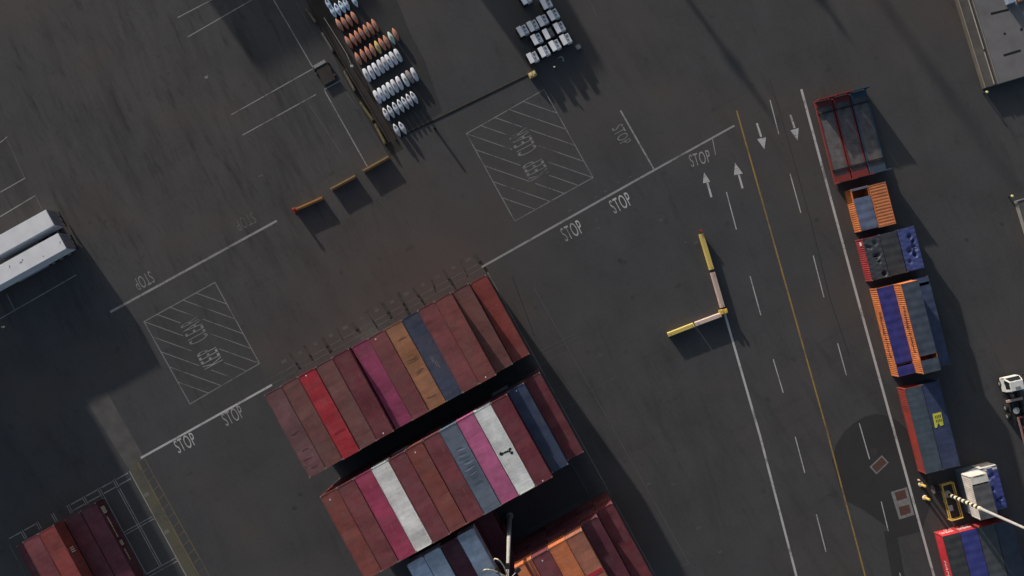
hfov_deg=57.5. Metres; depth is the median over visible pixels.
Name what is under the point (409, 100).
capsule machine
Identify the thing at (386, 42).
boat
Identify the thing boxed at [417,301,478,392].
shipping container
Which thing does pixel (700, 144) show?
road marking
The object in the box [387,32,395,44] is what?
boat
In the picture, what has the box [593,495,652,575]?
shipping container
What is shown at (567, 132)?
keep clear box
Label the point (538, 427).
shipping container
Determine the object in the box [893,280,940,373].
open top container
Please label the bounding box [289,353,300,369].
slot marking
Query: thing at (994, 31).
loading dock
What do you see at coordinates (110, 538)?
shipping container
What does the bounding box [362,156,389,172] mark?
road barrier
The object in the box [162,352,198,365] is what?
keep clear box
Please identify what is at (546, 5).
utility cart
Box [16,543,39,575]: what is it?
shipping container
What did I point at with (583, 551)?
shipping container
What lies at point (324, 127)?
road marking
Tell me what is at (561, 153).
keep clear box
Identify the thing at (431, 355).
shipping container
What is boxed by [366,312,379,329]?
slot marking
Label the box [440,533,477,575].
shipping container
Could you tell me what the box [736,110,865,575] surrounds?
road marking
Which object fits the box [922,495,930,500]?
bollard
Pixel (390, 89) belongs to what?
capsule machine
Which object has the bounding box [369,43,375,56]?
boat
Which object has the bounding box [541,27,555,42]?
utility cart
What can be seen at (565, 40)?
utility cart
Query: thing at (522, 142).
road lettering
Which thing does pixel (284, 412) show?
shipping container
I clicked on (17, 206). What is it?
road marking
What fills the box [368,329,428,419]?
shipping container
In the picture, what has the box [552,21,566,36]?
utility cart
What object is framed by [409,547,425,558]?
shipping container
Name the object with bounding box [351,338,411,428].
shipping container
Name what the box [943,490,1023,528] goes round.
light mast
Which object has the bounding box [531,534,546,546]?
shipping container
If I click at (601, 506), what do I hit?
door
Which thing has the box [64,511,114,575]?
shipping container
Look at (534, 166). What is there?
road lettering
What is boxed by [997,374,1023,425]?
yard tractor
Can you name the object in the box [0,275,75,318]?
road marking
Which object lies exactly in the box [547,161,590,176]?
keep clear box
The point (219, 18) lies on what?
road marking
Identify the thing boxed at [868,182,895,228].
shipping container
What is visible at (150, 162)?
ground
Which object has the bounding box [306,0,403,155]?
asphalt patch
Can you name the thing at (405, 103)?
capsule machine
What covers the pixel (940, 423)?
shipping container
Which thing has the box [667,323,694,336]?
road barrier
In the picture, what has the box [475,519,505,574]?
shipping container
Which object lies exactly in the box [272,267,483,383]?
slot marking
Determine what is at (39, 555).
shipping container
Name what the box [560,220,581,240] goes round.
road lettering
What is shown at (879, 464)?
manhole cover
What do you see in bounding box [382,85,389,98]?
capsule machine
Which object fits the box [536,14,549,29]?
utility cart
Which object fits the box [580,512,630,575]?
shipping container
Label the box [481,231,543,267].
road marking
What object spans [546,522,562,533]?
shipping container
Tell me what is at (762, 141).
lane arrow
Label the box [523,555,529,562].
door
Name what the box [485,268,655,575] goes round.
slot marking
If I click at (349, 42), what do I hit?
boat
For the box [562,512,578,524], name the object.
shipping container
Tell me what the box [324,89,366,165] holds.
road marking
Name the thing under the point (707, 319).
road barrier
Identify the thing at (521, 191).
keep clear box
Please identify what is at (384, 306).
slot marking
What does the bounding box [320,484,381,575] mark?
shipping container
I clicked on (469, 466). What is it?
shipping container
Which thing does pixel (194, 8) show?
road marking
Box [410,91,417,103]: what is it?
capsule machine
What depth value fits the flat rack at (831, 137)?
132.46 m
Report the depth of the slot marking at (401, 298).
133.06 m
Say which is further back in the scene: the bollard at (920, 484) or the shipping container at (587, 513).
the bollard at (920, 484)
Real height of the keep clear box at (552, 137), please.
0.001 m
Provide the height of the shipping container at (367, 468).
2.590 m
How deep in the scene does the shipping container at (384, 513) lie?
119.70 m
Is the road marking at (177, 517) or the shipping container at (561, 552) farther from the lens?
the road marking at (177, 517)
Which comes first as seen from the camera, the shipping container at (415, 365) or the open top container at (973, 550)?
the shipping container at (415, 365)
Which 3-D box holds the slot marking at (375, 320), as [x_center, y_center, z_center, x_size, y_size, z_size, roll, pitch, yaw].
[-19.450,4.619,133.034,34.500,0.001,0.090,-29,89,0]
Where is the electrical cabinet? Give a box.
[945,504,952,510]
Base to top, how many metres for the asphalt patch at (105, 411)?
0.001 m
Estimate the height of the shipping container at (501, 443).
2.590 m
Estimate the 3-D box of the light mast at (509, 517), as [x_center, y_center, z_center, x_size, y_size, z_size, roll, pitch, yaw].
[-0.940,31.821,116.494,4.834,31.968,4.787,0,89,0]
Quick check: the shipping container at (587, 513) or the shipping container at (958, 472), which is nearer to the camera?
the shipping container at (587, 513)
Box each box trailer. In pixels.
[0,210,66,261]
[0,233,78,290]
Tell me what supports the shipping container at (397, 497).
on the shipping container
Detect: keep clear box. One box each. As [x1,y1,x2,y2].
[143,282,259,403]
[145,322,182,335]
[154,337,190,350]
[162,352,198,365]
[170,367,220,385]
[183,300,233,318]
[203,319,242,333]
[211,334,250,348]
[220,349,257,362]
[466,89,593,220]
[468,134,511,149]
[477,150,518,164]
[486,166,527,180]
[493,181,548,200]
[511,110,564,128]
[530,129,574,145]
[540,146,583,161]
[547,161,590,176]
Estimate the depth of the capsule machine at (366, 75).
132.79 m
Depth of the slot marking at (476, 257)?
133.10 m
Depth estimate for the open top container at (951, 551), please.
129.48 m
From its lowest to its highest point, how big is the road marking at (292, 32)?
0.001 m
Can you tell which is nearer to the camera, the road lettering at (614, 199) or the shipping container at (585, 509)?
the shipping container at (585, 509)
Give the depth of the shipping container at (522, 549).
126.08 m
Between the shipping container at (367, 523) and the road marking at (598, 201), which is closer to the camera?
the shipping container at (367, 523)
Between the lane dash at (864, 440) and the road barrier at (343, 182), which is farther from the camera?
the road barrier at (343, 182)
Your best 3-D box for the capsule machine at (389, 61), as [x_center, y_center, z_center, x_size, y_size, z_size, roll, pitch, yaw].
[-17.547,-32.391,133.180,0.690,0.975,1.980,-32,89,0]
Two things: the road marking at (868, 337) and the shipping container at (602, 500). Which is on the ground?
the road marking at (868, 337)
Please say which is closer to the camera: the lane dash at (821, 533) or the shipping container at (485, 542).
the shipping container at (485, 542)
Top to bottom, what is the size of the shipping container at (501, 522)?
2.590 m
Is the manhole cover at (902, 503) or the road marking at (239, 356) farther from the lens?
the road marking at (239, 356)
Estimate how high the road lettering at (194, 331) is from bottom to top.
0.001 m
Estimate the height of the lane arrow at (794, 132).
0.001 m
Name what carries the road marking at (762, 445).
on the ground
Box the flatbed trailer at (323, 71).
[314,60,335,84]
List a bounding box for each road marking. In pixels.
[0,195,34,216]
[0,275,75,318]
[110,220,276,312]
[137,462,198,575]
[140,384,271,458]
[144,459,209,575]
[178,0,210,17]
[188,0,251,36]
[231,68,312,114]
[243,94,315,134]
[273,0,312,66]
[308,103,341,153]
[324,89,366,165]
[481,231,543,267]
[544,169,654,232]
[620,110,653,168]
[654,125,734,169]
[724,314,796,575]
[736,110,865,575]
[800,89,934,575]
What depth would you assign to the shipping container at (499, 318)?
125.23 m
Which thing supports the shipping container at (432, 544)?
on the shipping container
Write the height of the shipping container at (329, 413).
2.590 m
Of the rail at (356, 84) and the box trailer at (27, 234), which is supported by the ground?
the box trailer at (27, 234)
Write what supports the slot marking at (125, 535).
on the ground
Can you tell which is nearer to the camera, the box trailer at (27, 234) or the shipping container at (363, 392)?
the shipping container at (363, 392)
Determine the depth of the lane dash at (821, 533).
132.19 m
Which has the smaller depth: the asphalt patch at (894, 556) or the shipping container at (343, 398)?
the shipping container at (343, 398)
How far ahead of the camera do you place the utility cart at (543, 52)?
132.18 m
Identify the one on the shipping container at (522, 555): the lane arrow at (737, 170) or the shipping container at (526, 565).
the shipping container at (526, 565)
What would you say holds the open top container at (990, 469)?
on the ground
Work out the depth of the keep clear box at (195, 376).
133.03 m
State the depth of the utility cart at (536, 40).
132.22 m
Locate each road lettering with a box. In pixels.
[135,271,154,289]
[174,433,194,452]
[181,316,207,343]
[197,347,222,369]
[221,406,241,425]
[237,212,255,230]
[509,128,535,155]
[523,159,548,180]
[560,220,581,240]
[609,192,630,212]
[612,124,630,143]
[689,150,709,166]
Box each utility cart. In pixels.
[515,24,529,39]
[519,0,532,8]
[525,51,539,66]
[526,19,539,34]
[529,33,543,48]
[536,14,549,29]
[537,45,550,60]
[539,0,552,12]
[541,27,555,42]
[546,8,560,23]
[547,39,561,54]
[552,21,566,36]
[558,33,572,48]
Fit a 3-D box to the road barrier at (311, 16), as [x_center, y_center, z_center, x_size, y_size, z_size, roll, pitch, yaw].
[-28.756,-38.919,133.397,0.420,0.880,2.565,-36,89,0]
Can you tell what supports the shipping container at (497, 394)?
on the shipping container
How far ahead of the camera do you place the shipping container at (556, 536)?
123.70 m
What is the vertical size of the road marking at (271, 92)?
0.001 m
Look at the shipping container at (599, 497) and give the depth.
131.32 m
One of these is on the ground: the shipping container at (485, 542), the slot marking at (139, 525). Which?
the slot marking at (139, 525)
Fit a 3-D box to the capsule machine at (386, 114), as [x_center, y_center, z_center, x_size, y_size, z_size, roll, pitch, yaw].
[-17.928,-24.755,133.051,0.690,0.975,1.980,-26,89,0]
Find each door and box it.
[515,559,522,566]
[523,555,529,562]
[565,530,573,538]
[573,527,580,533]
[581,517,588,523]
[588,513,595,519]
[596,504,603,510]
[603,500,610,506]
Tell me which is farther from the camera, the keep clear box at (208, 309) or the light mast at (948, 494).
the keep clear box at (208, 309)
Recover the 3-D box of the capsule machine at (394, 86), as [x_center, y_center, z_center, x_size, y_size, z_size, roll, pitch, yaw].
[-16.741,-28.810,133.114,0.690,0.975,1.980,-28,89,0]
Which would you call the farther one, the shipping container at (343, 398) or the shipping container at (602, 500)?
the shipping container at (602, 500)
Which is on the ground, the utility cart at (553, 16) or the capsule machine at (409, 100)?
the utility cart at (553, 16)
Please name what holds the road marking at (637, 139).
on the ground
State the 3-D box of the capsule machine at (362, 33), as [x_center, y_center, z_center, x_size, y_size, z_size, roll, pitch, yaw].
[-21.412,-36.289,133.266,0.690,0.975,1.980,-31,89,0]
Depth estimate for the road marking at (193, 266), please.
133.30 m
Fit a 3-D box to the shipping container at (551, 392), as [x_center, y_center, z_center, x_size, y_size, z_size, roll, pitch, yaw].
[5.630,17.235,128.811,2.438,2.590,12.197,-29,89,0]
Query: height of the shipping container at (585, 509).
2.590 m
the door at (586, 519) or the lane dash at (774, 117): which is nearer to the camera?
the door at (586, 519)
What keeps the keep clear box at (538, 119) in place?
on the ground
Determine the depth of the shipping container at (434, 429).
126.16 m
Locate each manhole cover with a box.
[870,456,888,473]
[891,487,913,519]
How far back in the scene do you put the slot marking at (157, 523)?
132.70 m
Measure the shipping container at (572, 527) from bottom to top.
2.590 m
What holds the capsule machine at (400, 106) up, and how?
on the asphalt patch at (386, 16)
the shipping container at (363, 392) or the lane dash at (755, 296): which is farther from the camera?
the lane dash at (755, 296)
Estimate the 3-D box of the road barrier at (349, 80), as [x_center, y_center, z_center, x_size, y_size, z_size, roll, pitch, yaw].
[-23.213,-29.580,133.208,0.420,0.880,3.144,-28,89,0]
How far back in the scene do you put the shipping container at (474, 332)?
123.57 m
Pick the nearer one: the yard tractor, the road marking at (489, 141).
the yard tractor
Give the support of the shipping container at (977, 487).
on the shipping container at (958, 472)
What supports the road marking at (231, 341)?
on the ground
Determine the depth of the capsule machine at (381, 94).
132.72 m
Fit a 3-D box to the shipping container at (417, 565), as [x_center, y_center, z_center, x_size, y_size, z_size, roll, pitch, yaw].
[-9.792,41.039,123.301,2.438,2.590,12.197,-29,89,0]
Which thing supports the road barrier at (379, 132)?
on the asphalt patch at (319, 11)
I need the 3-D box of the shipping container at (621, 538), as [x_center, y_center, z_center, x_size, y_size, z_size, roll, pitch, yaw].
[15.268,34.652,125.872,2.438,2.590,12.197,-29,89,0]
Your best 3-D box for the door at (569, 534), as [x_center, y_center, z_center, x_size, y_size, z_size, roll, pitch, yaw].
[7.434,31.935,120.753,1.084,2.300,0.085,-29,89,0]
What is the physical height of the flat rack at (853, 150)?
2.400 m
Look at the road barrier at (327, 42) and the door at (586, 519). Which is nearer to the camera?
the door at (586, 519)
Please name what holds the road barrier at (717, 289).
on the ground
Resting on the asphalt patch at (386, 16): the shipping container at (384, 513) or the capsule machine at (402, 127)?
the capsule machine at (402, 127)
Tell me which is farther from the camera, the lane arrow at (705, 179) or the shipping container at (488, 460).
the lane arrow at (705, 179)
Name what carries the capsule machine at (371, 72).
on the asphalt patch at (386, 16)
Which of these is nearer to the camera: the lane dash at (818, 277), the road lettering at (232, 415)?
the lane dash at (818, 277)
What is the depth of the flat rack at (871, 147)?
132.46 m
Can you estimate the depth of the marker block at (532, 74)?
132.83 m
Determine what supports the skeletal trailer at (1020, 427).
on the ground
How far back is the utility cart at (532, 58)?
132.18 m
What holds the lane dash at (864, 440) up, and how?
on the asphalt patch at (867, 488)
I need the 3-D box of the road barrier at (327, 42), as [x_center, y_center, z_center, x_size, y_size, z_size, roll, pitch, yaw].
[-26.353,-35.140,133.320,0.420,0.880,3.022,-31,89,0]
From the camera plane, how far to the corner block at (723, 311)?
131.85 m
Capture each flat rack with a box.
[813,95,856,184]
[831,90,873,177]
[849,85,891,173]
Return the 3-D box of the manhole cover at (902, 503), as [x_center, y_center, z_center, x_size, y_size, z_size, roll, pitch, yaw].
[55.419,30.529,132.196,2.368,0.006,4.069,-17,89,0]
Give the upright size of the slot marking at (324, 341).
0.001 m
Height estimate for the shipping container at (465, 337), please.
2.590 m
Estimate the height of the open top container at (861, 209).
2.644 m
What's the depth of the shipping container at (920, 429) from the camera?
129.81 m
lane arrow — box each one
[703,173,711,196]
[734,164,742,187]
[756,123,765,148]
[790,115,798,139]
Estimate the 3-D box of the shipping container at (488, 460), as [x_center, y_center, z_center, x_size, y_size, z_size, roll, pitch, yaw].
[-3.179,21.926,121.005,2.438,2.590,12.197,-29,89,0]
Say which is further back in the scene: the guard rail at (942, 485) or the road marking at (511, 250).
the road marking at (511, 250)
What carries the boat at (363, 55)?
on the asphalt patch at (386, 16)
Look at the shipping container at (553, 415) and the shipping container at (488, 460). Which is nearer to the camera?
the shipping container at (488, 460)
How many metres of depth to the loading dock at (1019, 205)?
132.08 m
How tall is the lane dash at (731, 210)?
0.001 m
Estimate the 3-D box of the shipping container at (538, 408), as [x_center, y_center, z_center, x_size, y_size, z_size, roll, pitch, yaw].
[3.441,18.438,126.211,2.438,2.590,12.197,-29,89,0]
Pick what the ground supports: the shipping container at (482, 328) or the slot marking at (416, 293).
the slot marking at (416, 293)
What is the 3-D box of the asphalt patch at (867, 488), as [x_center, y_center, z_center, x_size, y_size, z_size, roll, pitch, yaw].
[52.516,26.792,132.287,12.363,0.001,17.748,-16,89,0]
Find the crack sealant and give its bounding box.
[512,276,534,335]
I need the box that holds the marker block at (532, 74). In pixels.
[528,70,536,78]
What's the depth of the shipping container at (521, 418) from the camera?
123.93 m
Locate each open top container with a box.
[844,185,877,232]
[855,235,888,280]
[869,284,915,376]
[879,231,906,276]
[889,226,923,271]
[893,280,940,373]
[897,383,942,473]
[903,276,950,366]
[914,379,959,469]
[934,528,969,575]
[951,524,988,575]
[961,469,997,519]
[968,519,1007,575]
[972,462,1006,509]
[985,515,1023,575]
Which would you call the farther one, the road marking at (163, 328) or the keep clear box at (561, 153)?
the keep clear box at (561, 153)
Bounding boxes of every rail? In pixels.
[322,25,395,141]
[324,18,352,67]
[940,481,963,520]
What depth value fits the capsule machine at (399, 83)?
132.74 m
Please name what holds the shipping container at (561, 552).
on the shipping container at (556, 536)
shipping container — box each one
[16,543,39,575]
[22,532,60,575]
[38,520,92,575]
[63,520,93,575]
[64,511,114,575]
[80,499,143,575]
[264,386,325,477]
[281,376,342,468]
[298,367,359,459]
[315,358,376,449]
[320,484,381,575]
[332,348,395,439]
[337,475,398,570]
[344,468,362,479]
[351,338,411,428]
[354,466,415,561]
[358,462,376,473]
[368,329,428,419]
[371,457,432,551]
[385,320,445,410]
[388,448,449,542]
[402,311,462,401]
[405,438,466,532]
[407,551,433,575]
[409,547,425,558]
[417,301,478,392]
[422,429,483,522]
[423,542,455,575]
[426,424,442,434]
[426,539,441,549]
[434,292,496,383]
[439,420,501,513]
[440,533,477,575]
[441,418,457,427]
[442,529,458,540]
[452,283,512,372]
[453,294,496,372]
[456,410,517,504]
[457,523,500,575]
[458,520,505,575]
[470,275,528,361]
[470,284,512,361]
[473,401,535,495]
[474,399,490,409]
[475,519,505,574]
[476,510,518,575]
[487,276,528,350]
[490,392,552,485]
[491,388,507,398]
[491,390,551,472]
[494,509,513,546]
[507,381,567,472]
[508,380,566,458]
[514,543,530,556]
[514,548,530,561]
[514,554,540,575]
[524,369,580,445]
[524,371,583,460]
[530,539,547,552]
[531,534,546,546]
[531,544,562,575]
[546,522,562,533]
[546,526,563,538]
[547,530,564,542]
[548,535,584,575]
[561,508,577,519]
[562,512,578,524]
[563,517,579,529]
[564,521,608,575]
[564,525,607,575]
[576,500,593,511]
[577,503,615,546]
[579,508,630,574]
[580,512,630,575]
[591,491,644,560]
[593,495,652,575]
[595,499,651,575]
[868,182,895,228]
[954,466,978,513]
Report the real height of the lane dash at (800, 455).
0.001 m
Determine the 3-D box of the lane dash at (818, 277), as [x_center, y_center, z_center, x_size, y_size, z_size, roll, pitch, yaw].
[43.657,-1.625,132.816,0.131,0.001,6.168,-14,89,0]
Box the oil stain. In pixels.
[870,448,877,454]
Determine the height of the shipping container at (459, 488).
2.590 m
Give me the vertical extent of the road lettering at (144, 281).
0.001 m
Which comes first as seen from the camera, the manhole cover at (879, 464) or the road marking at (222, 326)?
the manhole cover at (879, 464)
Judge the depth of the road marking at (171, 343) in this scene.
133.13 m
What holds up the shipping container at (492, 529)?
on the shipping container at (501, 522)
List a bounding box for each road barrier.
[296,197,322,210]
[305,8,317,24]
[321,32,333,52]
[330,175,356,190]
[343,70,355,91]
[359,102,373,120]
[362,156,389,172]
[374,123,386,144]
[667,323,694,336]
[694,313,721,325]
[699,233,713,269]
[710,272,724,307]
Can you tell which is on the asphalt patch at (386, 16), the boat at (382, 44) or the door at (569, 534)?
the boat at (382, 44)
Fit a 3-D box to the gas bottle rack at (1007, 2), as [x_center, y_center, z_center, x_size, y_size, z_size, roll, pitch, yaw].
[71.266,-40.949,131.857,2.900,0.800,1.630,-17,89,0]
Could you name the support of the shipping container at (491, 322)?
on the shipping container
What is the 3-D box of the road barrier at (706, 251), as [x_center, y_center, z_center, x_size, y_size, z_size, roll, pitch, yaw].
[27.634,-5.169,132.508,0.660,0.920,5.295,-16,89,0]
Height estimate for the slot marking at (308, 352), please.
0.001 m
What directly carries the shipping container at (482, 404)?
on the shipping container
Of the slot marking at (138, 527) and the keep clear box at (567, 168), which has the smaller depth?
the slot marking at (138, 527)
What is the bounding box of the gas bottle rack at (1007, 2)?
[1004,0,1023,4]
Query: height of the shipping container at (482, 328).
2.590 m
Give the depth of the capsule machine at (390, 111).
132.67 m
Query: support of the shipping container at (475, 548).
on the shipping container at (485, 542)
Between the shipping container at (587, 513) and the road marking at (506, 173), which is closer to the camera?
the shipping container at (587, 513)
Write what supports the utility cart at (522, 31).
on the ground
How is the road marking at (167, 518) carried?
on the ground
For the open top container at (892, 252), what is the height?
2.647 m
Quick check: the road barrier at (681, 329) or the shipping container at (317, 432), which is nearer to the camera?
the shipping container at (317, 432)
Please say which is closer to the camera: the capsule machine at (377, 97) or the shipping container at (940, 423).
the shipping container at (940, 423)
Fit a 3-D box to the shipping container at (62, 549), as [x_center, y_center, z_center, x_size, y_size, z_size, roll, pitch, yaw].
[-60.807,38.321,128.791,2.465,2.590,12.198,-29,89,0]
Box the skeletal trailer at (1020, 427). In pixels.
[1017,416,1023,442]
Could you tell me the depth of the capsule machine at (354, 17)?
132.92 m
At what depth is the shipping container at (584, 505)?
131.29 m
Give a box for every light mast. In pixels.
[483,512,520,575]
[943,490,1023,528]
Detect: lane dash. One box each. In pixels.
[726,192,736,229]
[750,276,760,314]
[770,100,778,133]
[773,359,783,392]
[790,174,800,212]
[795,437,804,472]
[813,256,823,296]
[816,514,825,551]
[837,343,846,374]
[859,423,869,458]
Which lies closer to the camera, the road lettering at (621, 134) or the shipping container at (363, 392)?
the shipping container at (363, 392)
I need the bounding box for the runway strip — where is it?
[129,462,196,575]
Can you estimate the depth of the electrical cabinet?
131.12 m
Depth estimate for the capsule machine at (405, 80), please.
132.75 m
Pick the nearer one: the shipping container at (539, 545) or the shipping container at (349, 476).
the shipping container at (539, 545)
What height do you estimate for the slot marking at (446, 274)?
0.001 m
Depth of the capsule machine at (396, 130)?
132.61 m
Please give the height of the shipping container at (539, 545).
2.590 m
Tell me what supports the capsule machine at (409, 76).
on the asphalt patch at (386, 16)
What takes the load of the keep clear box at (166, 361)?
on the ground
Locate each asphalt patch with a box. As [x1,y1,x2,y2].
[87,391,144,467]
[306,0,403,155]
[322,0,441,134]
[832,414,932,536]
[884,530,903,575]
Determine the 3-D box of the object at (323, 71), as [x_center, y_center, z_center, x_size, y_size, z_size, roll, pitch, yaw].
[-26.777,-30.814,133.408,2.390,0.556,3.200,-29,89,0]
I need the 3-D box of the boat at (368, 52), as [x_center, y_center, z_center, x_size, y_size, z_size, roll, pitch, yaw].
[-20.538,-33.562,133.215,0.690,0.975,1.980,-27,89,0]
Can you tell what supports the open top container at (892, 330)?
on the ground
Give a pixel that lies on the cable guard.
(466, 104)
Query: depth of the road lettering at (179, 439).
132.87 m
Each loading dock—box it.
[955,0,1023,88]
[1014,198,1023,232]
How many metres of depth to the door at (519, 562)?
120.77 m
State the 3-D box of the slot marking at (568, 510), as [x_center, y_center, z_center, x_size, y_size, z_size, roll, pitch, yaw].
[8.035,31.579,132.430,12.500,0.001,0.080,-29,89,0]
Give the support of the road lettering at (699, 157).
on the ground
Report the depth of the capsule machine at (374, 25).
132.89 m
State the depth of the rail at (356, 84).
133.41 m
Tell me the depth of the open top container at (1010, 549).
129.43 m
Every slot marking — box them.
[104,497,145,573]
[118,490,159,565]
[119,488,161,564]
[129,471,186,575]
[270,263,478,378]
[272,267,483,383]
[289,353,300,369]
[303,345,313,360]
[320,336,332,352]
[350,323,360,333]
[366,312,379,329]
[380,302,392,318]
[397,292,410,315]
[412,287,425,305]
[442,268,456,289]
[474,254,488,271]
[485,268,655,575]
[530,489,606,531]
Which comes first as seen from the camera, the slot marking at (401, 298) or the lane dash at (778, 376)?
the lane dash at (778, 376)
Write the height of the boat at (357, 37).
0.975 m
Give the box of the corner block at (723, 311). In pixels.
[718,308,727,314]
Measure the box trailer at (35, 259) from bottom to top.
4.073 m
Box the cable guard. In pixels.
[400,74,527,137]
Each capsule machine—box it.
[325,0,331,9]
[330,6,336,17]
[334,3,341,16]
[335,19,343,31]
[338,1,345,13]
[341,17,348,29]
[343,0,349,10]
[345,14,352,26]
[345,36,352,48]
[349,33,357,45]
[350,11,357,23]
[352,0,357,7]
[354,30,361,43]
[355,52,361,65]
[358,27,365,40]
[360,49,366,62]
[362,68,370,81]
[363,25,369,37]
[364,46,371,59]
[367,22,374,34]
[367,66,375,79]
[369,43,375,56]
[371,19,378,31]
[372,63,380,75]
[373,90,381,103]
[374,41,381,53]
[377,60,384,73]
[377,88,385,100]
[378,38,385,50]
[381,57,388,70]
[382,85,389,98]
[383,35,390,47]
[383,108,389,120]
[384,54,393,67]
[386,82,394,95]
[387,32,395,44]
[387,105,394,117]
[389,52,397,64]
[390,79,398,92]
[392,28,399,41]
[392,102,399,114]
[393,49,402,62]
[393,124,400,136]
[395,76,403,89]
[397,99,404,112]
[398,122,406,133]
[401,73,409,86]
[401,97,408,108]
[405,70,414,83]
[406,94,413,106]
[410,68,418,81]
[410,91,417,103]
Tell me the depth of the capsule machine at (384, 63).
132.80 m
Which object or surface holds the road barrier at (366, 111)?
on the asphalt patch at (319, 11)
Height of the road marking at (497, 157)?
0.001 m
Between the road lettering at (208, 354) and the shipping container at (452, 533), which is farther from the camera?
the road lettering at (208, 354)
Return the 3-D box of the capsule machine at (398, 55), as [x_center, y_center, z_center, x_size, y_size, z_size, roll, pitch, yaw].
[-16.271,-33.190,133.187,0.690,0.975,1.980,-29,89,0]
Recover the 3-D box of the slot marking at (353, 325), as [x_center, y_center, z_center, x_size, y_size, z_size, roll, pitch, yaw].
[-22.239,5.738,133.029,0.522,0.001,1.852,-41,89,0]
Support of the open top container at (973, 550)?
on the ground
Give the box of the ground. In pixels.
[0,0,1023,575]
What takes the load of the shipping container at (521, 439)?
on the shipping container at (521, 418)
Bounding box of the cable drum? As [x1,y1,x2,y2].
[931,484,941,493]
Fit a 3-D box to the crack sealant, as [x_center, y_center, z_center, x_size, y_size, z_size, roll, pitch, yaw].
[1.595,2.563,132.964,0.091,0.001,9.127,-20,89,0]
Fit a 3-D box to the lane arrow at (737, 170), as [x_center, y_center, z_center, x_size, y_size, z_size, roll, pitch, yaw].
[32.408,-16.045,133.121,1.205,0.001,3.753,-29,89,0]
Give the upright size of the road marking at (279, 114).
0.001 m
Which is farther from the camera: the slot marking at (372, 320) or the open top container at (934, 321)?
the slot marking at (372, 320)
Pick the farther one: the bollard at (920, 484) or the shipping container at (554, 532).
the bollard at (920, 484)
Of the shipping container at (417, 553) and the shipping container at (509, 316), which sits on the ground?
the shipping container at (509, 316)
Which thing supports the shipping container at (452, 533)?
on the shipping container
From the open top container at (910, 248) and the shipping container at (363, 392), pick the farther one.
the open top container at (910, 248)
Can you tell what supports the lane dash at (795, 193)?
on the ground
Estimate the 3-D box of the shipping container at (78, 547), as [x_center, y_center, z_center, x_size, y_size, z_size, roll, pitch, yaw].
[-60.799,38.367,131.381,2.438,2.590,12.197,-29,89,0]
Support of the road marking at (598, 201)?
on the ground
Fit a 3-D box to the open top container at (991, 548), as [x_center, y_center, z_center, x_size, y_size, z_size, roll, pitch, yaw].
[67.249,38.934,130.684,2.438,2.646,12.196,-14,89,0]
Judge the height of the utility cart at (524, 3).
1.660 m
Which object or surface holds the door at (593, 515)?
in the shipping container at (602, 544)
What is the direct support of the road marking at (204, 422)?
on the ground
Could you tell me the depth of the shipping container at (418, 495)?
119.72 m
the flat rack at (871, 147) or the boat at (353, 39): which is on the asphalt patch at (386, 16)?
the boat at (353, 39)
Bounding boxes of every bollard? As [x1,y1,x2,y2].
[918,482,926,487]
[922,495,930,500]
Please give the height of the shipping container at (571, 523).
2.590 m
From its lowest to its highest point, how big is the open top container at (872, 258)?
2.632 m
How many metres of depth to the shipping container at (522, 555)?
123.31 m
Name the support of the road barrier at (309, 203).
on the ground
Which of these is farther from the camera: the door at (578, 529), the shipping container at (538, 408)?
the shipping container at (538, 408)
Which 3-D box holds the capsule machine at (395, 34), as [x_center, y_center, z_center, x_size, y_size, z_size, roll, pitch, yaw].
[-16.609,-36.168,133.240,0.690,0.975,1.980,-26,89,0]
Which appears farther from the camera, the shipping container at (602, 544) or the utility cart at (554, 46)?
the utility cart at (554, 46)
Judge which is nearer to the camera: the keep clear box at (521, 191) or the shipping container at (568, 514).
the shipping container at (568, 514)
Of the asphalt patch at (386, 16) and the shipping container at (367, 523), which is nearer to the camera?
the shipping container at (367, 523)
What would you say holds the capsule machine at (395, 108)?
on the asphalt patch at (386, 16)

